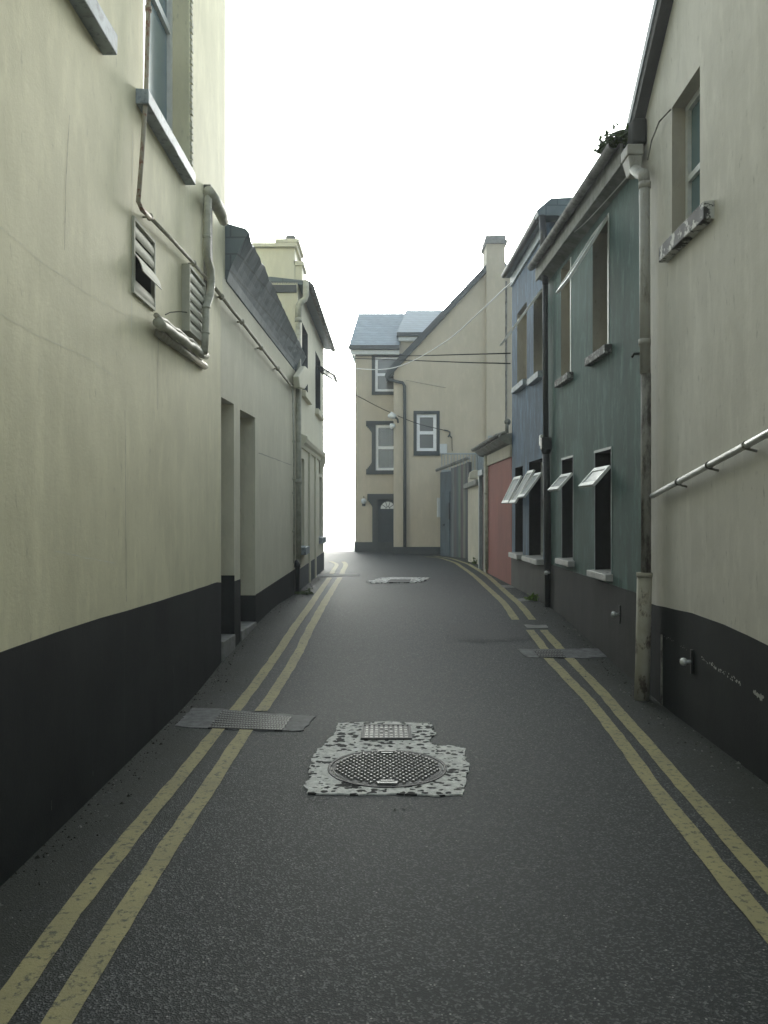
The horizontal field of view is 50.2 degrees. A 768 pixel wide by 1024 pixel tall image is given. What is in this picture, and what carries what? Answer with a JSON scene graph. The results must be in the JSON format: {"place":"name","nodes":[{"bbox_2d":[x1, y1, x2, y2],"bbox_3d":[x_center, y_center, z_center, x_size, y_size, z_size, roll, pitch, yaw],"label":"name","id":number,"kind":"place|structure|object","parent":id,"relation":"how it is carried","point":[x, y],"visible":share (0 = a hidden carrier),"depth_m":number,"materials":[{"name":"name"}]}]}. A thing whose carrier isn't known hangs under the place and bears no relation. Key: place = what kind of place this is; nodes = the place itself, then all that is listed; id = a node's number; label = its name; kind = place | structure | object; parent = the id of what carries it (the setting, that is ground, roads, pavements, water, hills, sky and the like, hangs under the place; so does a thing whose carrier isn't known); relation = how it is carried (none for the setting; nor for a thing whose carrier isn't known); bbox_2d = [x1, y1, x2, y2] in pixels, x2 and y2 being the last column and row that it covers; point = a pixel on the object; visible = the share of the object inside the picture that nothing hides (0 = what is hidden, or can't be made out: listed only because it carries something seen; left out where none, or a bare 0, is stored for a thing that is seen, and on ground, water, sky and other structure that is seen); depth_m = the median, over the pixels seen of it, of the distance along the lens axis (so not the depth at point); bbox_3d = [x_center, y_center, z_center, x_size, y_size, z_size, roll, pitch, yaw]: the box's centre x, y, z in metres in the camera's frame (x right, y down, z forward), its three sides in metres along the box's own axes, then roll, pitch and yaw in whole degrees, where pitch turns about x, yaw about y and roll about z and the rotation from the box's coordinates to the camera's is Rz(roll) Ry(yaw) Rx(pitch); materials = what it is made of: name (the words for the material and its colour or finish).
{"place":"outdoors","nodes":[
{"label":"outdoors","id":0,"kind":"place"},
{"bbox_2d":[324,517,354,539],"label":"water","id":1,"kind":"structure","parent":0,"point":[339,528],"depth_m":119.16,"materials":[{"name":"grey liquid"}]},
{"bbox_2d":[324,540,354,550],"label":"pavement","id":2,"kind":"structure","parent":0,"point":[339,545],"depth_m":29.34,"materials":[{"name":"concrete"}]},
{"bbox_2d":[0,551,767,1023],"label":"road","id":3,"kind":"structure","parent":0,"point":[546,867],"depth_m":3.53,"materials":[{"name":"grey asphalt"}]},
{"bbox_2d":[0,728,223,1023],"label":"road marking","id":4,"kind":"object","parent":3,"relation":"on","point":[20,983],"visible":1,"depth_m":3.17,"materials":[{"name":"yellow paint"}]},
{"bbox_2d":[0,0,224,886],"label":"cream building","id":5,"kind":"structure","parent":3,"relation":"on","point":[110,532],"depth_m":4.43,"materials":[{"name":"paint"}]},
{"bbox_2d":[69,0,117,54],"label":"window","id":6,"kind":"structure","parent":5,"relation":"in","point":[91,14],"depth_m":4.24,"materials":[{"name":"white paint"}]},
{"bbox_2d":[136,0,195,184],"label":"window","id":7,"kind":"structure","parent":5,"relation":"in","point":[158,97],"depth_m":6.15,"materials":[{"name":"white paint"}]},
{"bbox_2d":[136,0,206,280],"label":"rusty pipe","id":8,"kind":"object","parent":5,"relation":"attached to","point":[148,11],"visible":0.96,"depth_m":5.13,"materials":[{"name":"metal"}]},
{"bbox_2d":[153,195,214,369],"bbox_3d":[-1.483,-1.936,6.239,0.134,1.525,1.783,0,0,0],"label":"lagged pipe","id":9,"kind":"object","parent":5,"relation":"attached to","point":[166,331],"visible":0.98,"depth_m":6.62,"materials":[{"name":"silver metal"}]},
{"bbox_2d":[203,184,228,289],"bbox_3d":[-1.464,-2.323,7.052,0.152,0.946,0.658,0,0,0],"label":"pipe hood","id":10,"kind":"object","parent":5,"relation":"attached to","point":[218,209],"visible":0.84,"depth_m":7.02,"materials":[{"name":"paint"}]},
{"bbox_2d":[41,729,252,1023],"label":"road marking","id":11,"kind":"object","parent":3,"relation":"on","point":[74,993],"visible":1,"depth_m":3.11,"materials":[{"name":"yellow paint"}]},
{"bbox_2d":[0,570,336,923],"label":"gravel","id":12,"kind":"structure","parent":3,"relation":"on","point":[38,856],"depth_m":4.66,"materials":[{"name":"grey gravel"}]},
{"bbox_2d":[175,708,315,731],"bbox_3d":[-1.011,1.495,5.901,1.018,0.017,0.553,0,0,11],"label":"utility cover","id":13,"kind":"object","parent":3,"relation":"on","point":[211,718],"visible":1,"depth_m":5.85,"materials":[{"name":"metal"}]},
{"bbox_2d":[221,224,309,660],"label":"building","id":14,"kind":"structure","parent":3,"relation":"on","point":[257,575],"depth_m":9.29,"materials":[{"name":"beige paint"}]},
{"bbox_2d":[214,286,294,562],"bbox_3d":[-1.406,-0.644,9.575,0.077,2.762,4.466,0,0,3],"label":"wall pipe","id":15,"kind":"object","parent":14,"relation":"attached to","point":[236,315],"depth_m":10.89,"materials":[{"name":"beige metal"}]},
{"bbox_2d":[294,280,308,591],"bbox_3d":[-1.227,-1.159,12.126,0.152,4.635,0.448,0,0,22],"label":"downpipe","id":16,"kind":"object","parent":14,"relation":"attached to","point":[298,321],"visible":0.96,"depth_m":12.06,"materials":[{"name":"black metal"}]},
{"bbox_2d":[229,578,330,710],"bbox_3d":[-1.004,1.344,10.531,0.200,0.299,8.764,0,0,1],"label":"road marking","id":17,"kind":"object","parent":3,"relation":"on","point":[248,692],"visible":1,"depth_m":7.93,"materials":[{"name":"yellow paint"}]},
{"bbox_2d":[255,578,341,710],"bbox_3d":[-0.823,1.344,10.531,0.176,0.299,8.764,0,0,1],"label":"road marking","id":18,"kind":"object","parent":3,"relation":"on","point":[274,691],"visible":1,"depth_m":7.91,"materials":[{"name":"yellow paint"}]},
{"bbox_2d":[268,277,337,589],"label":"cream house","id":19,"kind":"structure","parent":3,"relation":"on","point":[316,339],"depth_m":14.31,"materials":[{"name":"beige paint"}]},
{"bbox_2d":[252,235,306,292],"bbox_3d":[-1.597,-3.010,12.670,0.775,2.420,0.780,0,0,0],"label":"chimney stack","id":20,"kind":"object","parent":19,"relation":"on","point":[280,258],"visible":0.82,"depth_m":12.34,"materials":[{"name":"beige paint"}]},
{"bbox_2d":[301,545,309,554],"bbox_3d":[-1.293,0.606,13.072,0.162,0.131,0.630,0,0,0],"label":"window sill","id":21,"kind":"structure","parent":19,"relation":"in","point":[305,550],"depth_m":12.76,"materials":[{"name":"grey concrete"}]},
{"bbox_2d":[302,390,311,404],"bbox_3d":[-1.305,-1.874,13.400,0.172,0.112,1.060,0,0,0],"label":"window sill","id":22,"kind":"structure","parent":19,"relation":"in","point":[305,395],"depth_m":13.15,"materials":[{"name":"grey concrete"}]},
{"bbox_2d":[315,408,323,420],"bbox_3d":[-1.286,-1.874,15.800,0.172,0.112,1.260,0,0,0],"label":"window sill","id":23,"kind":"structure","parent":19,"relation":"in","point":[318,413],"depth_m":15.53,"materials":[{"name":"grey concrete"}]},
{"bbox_2d":[319,536,325,543],"bbox_3d":[-1.267,0.556,16.395,0.161,0.132,0.801,0,0,0],"label":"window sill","id":24,"kind":"structure","parent":19,"relation":"in","point":[322,539],"depth_m":16.05,"materials":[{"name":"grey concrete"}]},
{"bbox_2d":[295,588,313,594],"bbox_3d":[-1.175,1.171,11.996,0.312,0.158,0.308,0,0,0],"label":"weed","id":25,"kind":"object","parent":3,"relation":"on","point":[306,592],"visible":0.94,"depth_m":11.93,"materials":[{"name":"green plant"}]},
{"bbox_2d":[329,561,338,573],"bbox_3d":[-1.094,1.194,17.897,0.226,0.001,4.130,0,0,-4],"label":"road marking","id":26,"kind":"object","parent":3,"relation":"on","point":[336,565],"visible":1,"depth_m":17.62,"materials":[{"name":"yellow paint"}]},
{"bbox_2d":[317,573,359,576],"bbox_3d":[-0.912,1.199,15.526,0.961,0.010,0.569,0,0,-16],"label":"utility cover","id":27,"kind":"object","parent":3,"relation":"on","point":[328,575],"visible":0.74,"depth_m":15.40,"materials":[{"name":"metal"}]},
{"bbox_2d":[339,562,347,573],"bbox_3d":[-0.866,1.194,17.765,0.168,0.001,3.865,0,0,-2],"label":"road marking","id":28,"kind":"object","parent":3,"relation":"on","point":[344,568],"visible":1,"depth_m":17.31,"materials":[{"name":"yellow paint"}]},
{"bbox_2d":[296,721,482,809],"bbox_3d":[0.005,1.490,4.980,1.152,0.028,1.736,0,0,0],"label":"manhole","id":29,"kind":"object","parent":3,"relation":"on","point":[346,759],"visible":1,"depth_m":4.79,"materials":[{"name":"metal"}]},
{"bbox_2d":[361,724,411,739],"bbox_3d":[0.015,1.489,5.538,0.338,0.018,0.349,0,0,0],"label":"stopcock cover","id":30,"kind":"object","parent":29,"relation":"on","point":[385,731],"visible":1,"depth_m":5.52,"materials":[{"name":"metal"}]},
{"bbox_2d":[366,577,429,582],"bbox_3d":[0.268,1.191,14.370,1.142,0.018,1.249,0,0,0],"label":"manhole","id":31,"kind":"object","parent":3,"relation":"on","point":[401,580],"visible":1,"depth_m":14.23,"materials":[{"name":"metal"}]},
{"bbox_2d":[349,235,511,553],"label":"tan house","id":32,"kind":"structure","parent":3,"relation":"on","point":[469,406],"depth_m":23.30,"materials":[{"name":"paint"}]},
{"bbox_2d":[361,496,365,505],"bbox_3d":[-0.610,-0.325,24.690,0.170,0.301,0.222,0,0,0],"label":"wall lantern","id":33,"kind":"object","parent":32,"relation":"attached to","point":[363,501],"depth_m":24.61,"materials":[{"name":"grey paint"}]},
{"bbox_2d":[376,425,393,469],"bbox_3d":[0.116,-1.947,24.855,0.736,1.376,0.051,0,0,0],"label":"window","id":34,"kind":"structure","parent":32,"relation":"in","point":[384,434],"depth_m":24.86,"materials":[{"name":"grey"}]},
{"bbox_2d":[378,499,393,550],"bbox_3d":[0.126,0.431,24.909,0.639,1.638,0.061,0,0,0],"label":"door","id":35,"kind":"structure","parent":32,"relation":"in","point":[385,507],"depth_m":24.89,"materials":[{"name":"grey wood"}]},
{"bbox_2d":[375,357,397,390],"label":"window","id":36,"kind":"structure","parent":32,"relation":"in","point":[380,381],"depth_m":24.86,"materials":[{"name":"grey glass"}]},
{"bbox_2d":[388,411,398,422],"bbox_3d":[0.302,-2.675,23.099,0.460,0.301,0.207,0,0,-43],"label":"floodlight","id":37,"kind":"object","parent":32,"relation":"attached to","point":[392,415],"visible":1,"depth_m":22.97,"materials":[{"name":"white paint"}]},
{"bbox_2d":[384,373,405,546],"bbox_3d":[0.322,-1.477,23.210,0.624,4.949,0.086,0,0,0],"label":"gable downpipe","id":38,"kind":"object","parent":32,"relation":"attached to","point":[404,454],"visible":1,"depth_m":23.17,"materials":[{"name":"grey metal"}]},
{"bbox_2d":[356,395,445,430],"bbox_3d":[0.291,-2.923,23.726,3.057,1.256,0.641,0,0,31],"label":"cable","id":39,"kind":"object","parent":32,"relation":"attached to","point":[402,417],"visible":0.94,"depth_m":23.20,"materials":[{"name":"black rubber"}]},
{"bbox_2d":[417,414,435,450],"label":"window","id":40,"kind":"structure","parent":32,"relation":"in","point":[426,436],"depth_m":23.36,"materials":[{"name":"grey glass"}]},
{"bbox_2d":[355,358,510,363],"bbox_3d":[0.947,-3.564,19.322,0.689,2.183,11.466,0,0,-15],"label":"cable","id":41,"kind":"object","parent":32,"relation":"attached to","point":[440,361],"visible":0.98,"depth_m":18.67,"materials":[{"name":"black rubber"}]},
{"bbox_2d":[355,353,510,355],"bbox_3d":[0.947,-3.688,19.322,0.689,2.089,11.466,0,0,-15],"label":"cable","id":42,"kind":"object","parent":32,"relation":"attached to","point":[441,355],"visible":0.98,"depth_m":18.58,"materials":[{"name":"black rubber"}]},
{"bbox_2d":[437,498,439,516],"bbox_3d":[1.547,-0.128,23.160,0.091,0.546,0.280,0,0,0],"label":"meter box","id":43,"kind":"object","parent":32,"relation":"attached to","point":[438,507],"visible":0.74,"depth_m":23.02,"materials":[{"name":"white plastic"}]},
{"bbox_2d":[440,444,446,453],"bbox_3d":[1.684,-1.793,23.250,0.200,0.273,0.100,0,0,0],"label":"meter box","id":44,"kind":"object","parent":32,"relation":"attached to","point":[443,448],"visible":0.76,"depth_m":23.20,"materials":[{"name":"white plastic"}]},
{"bbox_2d":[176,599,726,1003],"bbox_3d":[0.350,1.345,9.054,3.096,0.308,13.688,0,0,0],"label":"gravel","id":45,"kind":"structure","parent":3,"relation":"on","point":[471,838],"depth_m":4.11,"materials":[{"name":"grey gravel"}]},
{"bbox_2d":[435,456,471,558],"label":"metal gate","id":46,"kind":"structure","parent":3,"relation":"on","point":[453,517],"depth_m":21.79,"materials":[{"name":"metal"}]},
{"bbox_2d":[441,492,449,554],"bbox_3d":[1.660,0.300,22.216,0.057,1.700,0.519,0,0,-22],"label":"wicket door","id":47,"kind":"structure","parent":46,"relation":"in","point":[445,496],"depth_m":22.22,"materials":[{"name":"grey wood"}]},
{"bbox_2d":[441,453,475,471],"bbox_3d":[2.099,-1.328,22.950,0.994,0.652,0.038,0,0,0],"label":"railing","id":48,"kind":"object","parent":46,"relation":"on","point":[457,454],"visible":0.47,"depth_m":22.94,"materials":[{"name":"grey metal"}]},
{"bbox_2d":[442,454,483,471],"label":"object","id":49,"kind":"structure","parent":3,"relation":"on","point":[477,464],"depth_m":22.96,"materials":[{"name":"grey metal"}]},
{"bbox_2d":[476,454,482,469],"bbox_3d":[2.693,-1.405,22.900,0.259,0.804,0.038,0,0,0],"label":"railing","id":50,"kind":"object","parent":49,"relation":"on","point":[478,462],"visible":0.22,"depth_m":22.89,"materials":[{"name":"grey metal"}]},
{"bbox_2d":[463,470,478,563],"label":"gate pier","id":51,"kind":"structure","parent":3,"relation":"on","point":[471,485],"depth_m":19.24,"materials":[{"name":"white paint"}]},
{"bbox_2d":[434,557,518,619],"bbox_3d":[1.560,1.224,15.756,0.584,0.061,12.403,0,0,-2],"label":"road marking","id":52,"kind":"object","parent":3,"relation":"on","point":[510,611],"visible":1,"depth_m":11.86,"materials":[{"name":"yellow paint"}]},
{"bbox_2d":[478,469,483,569],"bbox_3d":[2.097,0.220,16.886,0.270,2.160,0.774,0,0,0],"label":"door","id":53,"kind":"structure","parent":3,"relation":"on","point":[481,519],"depth_m":17.15,"materials":[{"name":"grey wood"}]},
{"bbox_2d":[436,556,535,619],"bbox_3d":[1.782,1.224,15.913,0.569,0.061,12.718,0,0,-2],"label":"road marking","id":54,"kind":"object","parent":3,"relation":"on","point":[526,611],"visible":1,"depth_m":12.00,"materials":[{"name":"yellow paint"}]},
{"bbox_2d":[447,622,531,639],"bbox_3d":[1.179,1.303,9.011,0.971,0.074,0.866,0,0,0],"label":"road patch","id":55,"kind":"object","parent":3,"relation":"on","point":[492,631],"visible":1,"depth_m":8.96,"materials":[{"name":"grey asphalt"}]},
{"bbox_2d":[471,419,511,584],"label":"red outbuilding","id":56,"kind":"structure","parent":3,"relation":"on","point":[496,449],"depth_m":14.51,"materials":[{"name":"paint"}]},
{"bbox_2d":[484,456,487,569],"bbox_3d":[2.013,0.013,16.050,0.110,2.232,0.110,0,0,0],"label":"white downpipe","id":57,"kind":"object","parent":56,"relation":"attached to","point":[486,507],"visible":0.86,"depth_m":16.01,"materials":[{"name":"white plastic"}]},
{"bbox_2d":[501,585,514,587],"bbox_3d":[2.015,1.199,13.162,0.269,0.010,0.424,0,0,0],"label":"utility cover","id":58,"kind":"object","parent":3,"relation":"on","point":[507,586],"visible":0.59,"depth_m":13.13,"materials":[{"name":"metal"}]},
{"bbox_2d":[518,598,532,601],"bbox_3d":[1.924,1.199,11.177,0.242,0.010,0.486,0,0,0],"label":"utility cover","id":59,"kind":"object","parent":3,"relation":"on","point":[522,600],"visible":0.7,"depth_m":11.05,"materials":[{"name":"metal"}]},
{"bbox_2d":[524,591,539,600],"bbox_3d":[2.029,1.155,11.116,0.260,0.153,0.238,0,0,0],"label":"weed","id":60,"kind":"object","parent":3,"relation":"on","point":[533,596],"visible":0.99,"depth_m":11.07,"materials":[{"name":"green plant"}]},
{"bbox_2d":[499,197,571,602],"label":"blue house","id":61,"kind":"structure","parent":3,"relation":"on","point":[523,496],"depth_m":11.88,"materials":[{"name":"paint"}]},
{"bbox_2d":[355,275,519,369],"bbox_3d":[0.952,-3.926,18.152,0.619,0.840,13.717,0,0,-13],"label":"cable","id":62,"kind":"object","parent":61,"relation":"attached to","point":[450,337],"visible":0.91,"depth_m":17.01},
{"bbox_2d":[501,476,522,558],"bbox_3d":[2.088,0.009,12.706,0.455,1.417,0.754,0,0,0],"label":"window","id":63,"kind":"structure","parent":61,"relation":"in","point":[515,482],"depth_m":12.64,"materials":[{"name":"white glass"}]},
{"bbox_2d":[511,379,526,393],"bbox_3d":[2.124,-1.908,12.450,0.222,0.101,0.960,0,0,-1],"label":"window sill","id":64,"kind":"structure","parent":61,"relation":"in","point":[522,384],"depth_m":12.29,"materials":[{"name":"white paint"}]},
{"bbox_2d":[509,462,543,564],"bbox_3d":[2.074,-0.007,11.401,0.529,1.427,1.084,0,0,0],"label":"window","id":65,"kind":"structure","parent":61,"relation":"in","point":[527,483],"depth_m":11.52,"materials":[{"name":"white paint"}]},
{"bbox_2d":[527,370,542,385],"bbox_3d":[2.142,-1.838,11.250,0.222,0.101,0.760,0,0,-1],"label":"window sill","id":66,"kind":"structure","parent":61,"relation":"in","point":[538,375],"depth_m":11.08,"materials":[{"name":"white paint"}]},
{"bbox_2d":[524,624,547,628],"bbox_3d":[1.710,1.288,9.201,0.260,0.025,0.186,0,0,0],"label":"utility cover","id":67,"kind":"object","parent":3,"relation":"on","point":[536,626],"visible":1,"depth_m":9.19,"materials":[{"name":"metal"}]},
{"bbox_2d":[526,630,548,648],"bbox_3d":[1.609,1.334,8.610,0.096,0.073,0.823,0,0,0],"label":"road marking","id":68,"kind":"object","parent":3,"relation":"on","point":[537,639],"visible":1,"depth_m":8.59,"materials":[{"name":"yellow paint"}]},
{"bbox_2d":[540,630,564,648],"bbox_3d":[1.764,1.334,8.610,0.103,0.073,0.823,0,0,0],"label":"road marking","id":69,"kind":"object","parent":3,"relation":"on","point":[553,641],"visible":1,"depth_m":8.54,"materials":[{"name":"yellow paint"}]},
{"bbox_2d":[517,648,606,658],"bbox_3d":[1.762,1.390,8.041,0.860,0.042,0.373,0,0,0],"label":"utility cover","id":70,"kind":"object","parent":3,"relation":"on","point":[584,653],"visible":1,"depth_m":8.03,"materials":[{"name":"metal"}]},
{"bbox_2d":[527,137,640,680],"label":"green house","id":71,"kind":"structure","parent":3,"relation":"on","point":[589,268],"depth_m":8.37,"materials":[{"name":"teal paint"}]},
{"bbox_2d":[539,214,551,606],"bbox_3d":[2.070,-1.227,10.490,0.166,5.178,0.209,0,0,0],"label":"black drainpipe","id":72,"kind":"object","parent":71,"relation":"attached to","point":[545,444],"visible":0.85,"depth_m":10.42,"materials":[{"name":"metal"}]},
{"bbox_2d":[544,566,550,579],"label":"wall stopcock","id":73,"kind":"structure","parent":71,"relation":"attached to","point":[546,572],"depth_m":10.38,"materials":[{"name":"black metal"}]},
{"bbox_2d":[548,455,574,566],"bbox_3d":[2.170,-0.012,9.551,0.429,1.265,0.664,0,0,0],"label":"window","id":74,"kind":"structure","parent":71,"relation":"in","point":[562,479],"depth_m":9.45,"materials":[{"name":"glass"}]},
{"bbox_2d":[554,257,572,387],"bbox_3d":[2.173,-2.212,9.611,0.212,1.416,0.660,0,0,-1],"label":"window","id":75,"kind":"structure","parent":71,"relation":"in","point":[567,377],"depth_m":9.39,"materials":[{"name":"white paint"}]},
{"bbox_2d":[578,446,612,580],"bbox_3d":[2.192,0.018,8.091,0.430,1.285,0.684,0,0,0],"label":"window","id":76,"kind":"structure","parent":71,"relation":"in","point":[596,474],"depth_m":8.01,"materials":[{"name":"glass"}]},
{"bbox_2d":[584,213,611,366],"bbox_3d":[2.226,-2.197,8.161,0.280,1.366,0.743,0,0,0],"label":"window","id":77,"kind":"structure","parent":71,"relation":"in","point":[606,349],"depth_m":8.03,"materials":[{"name":"white paint"}]},
{"bbox_2d":[594,144,604,153],"bbox_3d":[1.966,-3.216,7.242,0.216,0.129,0.212,0,0,19],"label":"gutter weed","id":78,"kind":"object","parent":71,"relation":"in","point":[600,149],"visible":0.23,"depth_m":7.23,"materials":[{"name":"green plant"}]},
{"bbox_2d":[574,177,625,231],"bbox_3d":[2.070,-3.080,8.650,0.047,0.288,3.303,0,0,-2],"label":"cable","id":79,"kind":"object","parent":71,"relation":"attached to","point":[602,204],"visible":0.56,"depth_m":7.88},
{"bbox_2d":[611,605,620,623],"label":"wall stopcock","id":80,"kind":"structure","parent":71,"relation":"attached to","point":[614,614],"depth_m":7.48,"materials":[{"name":"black metal"}]},
{"bbox_2d":[476,574,767,819],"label":"gravel","id":81,"kind":"structure","parent":3,"relation":"on","point":[650,702],"depth_m":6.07,"materials":[{"name":"grey gravel"}]},
{"bbox_2d":[544,658,767,942],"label":"road marking","id":82,"kind":"object","parent":3,"relation":"on","point":[732,885],"visible":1,"depth_m":3.92,"materials":[{"name":"yellow paint"}]},
{"bbox_2d":[565,658,767,893],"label":"road marking","id":83,"kind":"object","parent":3,"relation":"on","point":[748,858],"visible":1,"depth_m":4.36,"materials":[{"name":"yellow paint"}]},
{"bbox_2d":[626,0,767,783],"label":"off white building","id":84,"kind":"structure","parent":3,"relation":"on","point":[702,74],"depth_m":5.37,"materials":[{"name":"paint"}]},
{"bbox_2d":[621,118,652,700],"bbox_3d":[2.083,-0.879,6.693,0.183,4.762,0.474,0,0,0],"label":"corner downpipe","id":85,"kind":"object","parent":84,"relation":"attached to","point":[631,156],"visible":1,"depth_m":6.49,"materials":[{"name":"metal"}]},
{"bbox_2d":[597,122,628,148],"bbox_3d":[2.025,-3.224,7.086,0.333,0.202,0.368,0,0,42],"label":"gutter weed","id":86,"kind":"object","parent":85,"relation":"in","point":[621,135],"visible":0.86,"depth_m":7.02,"materials":[{"name":"green plant"}]},
{"bbox_2d":[647,109,670,159],"bbox_3d":[2.121,-2.900,6.283,0.041,0.233,0.414,0,0,-6],"label":"cable","id":87,"kind":"object","parent":84,"relation":"attached to","point":[655,132],"visible":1,"depth_m":6.41,"materials":[{"name":"paint"}]},
{"bbox_2d":[660,634,662,704],"bbox_3d":[2.155,1.225,6.350,0.022,0.550,0.022,0,0,23],"label":"thin pipe","id":88,"kind":"object","parent":84,"relation":"attached to","point":[661,669],"visible":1,"depth_m":6.34,"materials":[{"name":"metal"}]},
{"bbox_2d":[659,87,713,261],"bbox_3d":[2.188,-2.464,5.770,0.240,1.133,0.944,0,0,0],"label":"window","id":89,"kind":"structure","parent":84,"relation":"in","point":[697,215],"depth_m":5.99,"materials":[{"name":"white paint"}]},
{"bbox_2d":[680,649,693,673],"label":"wall stopcock","id":90,"kind":"structure","parent":84,"relation":"attached to","point":[684,661],"depth_m":5.67,"materials":[{"name":"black metal"}]},
{"bbox_2d":[650,429,767,498],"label":"silver pipe","id":91,"kind":"object","parent":84,"relation":"attached to","point":[743,446],"visible":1,"depth_m":5.12,"materials":[{"name":"metal"}]},
{"bbox_2d":[225,0,653,516],"label":"sky","id":92,"kind":"structure","parent":0,"point":[389,138],"materials":[{"name":"white"}]}
]}

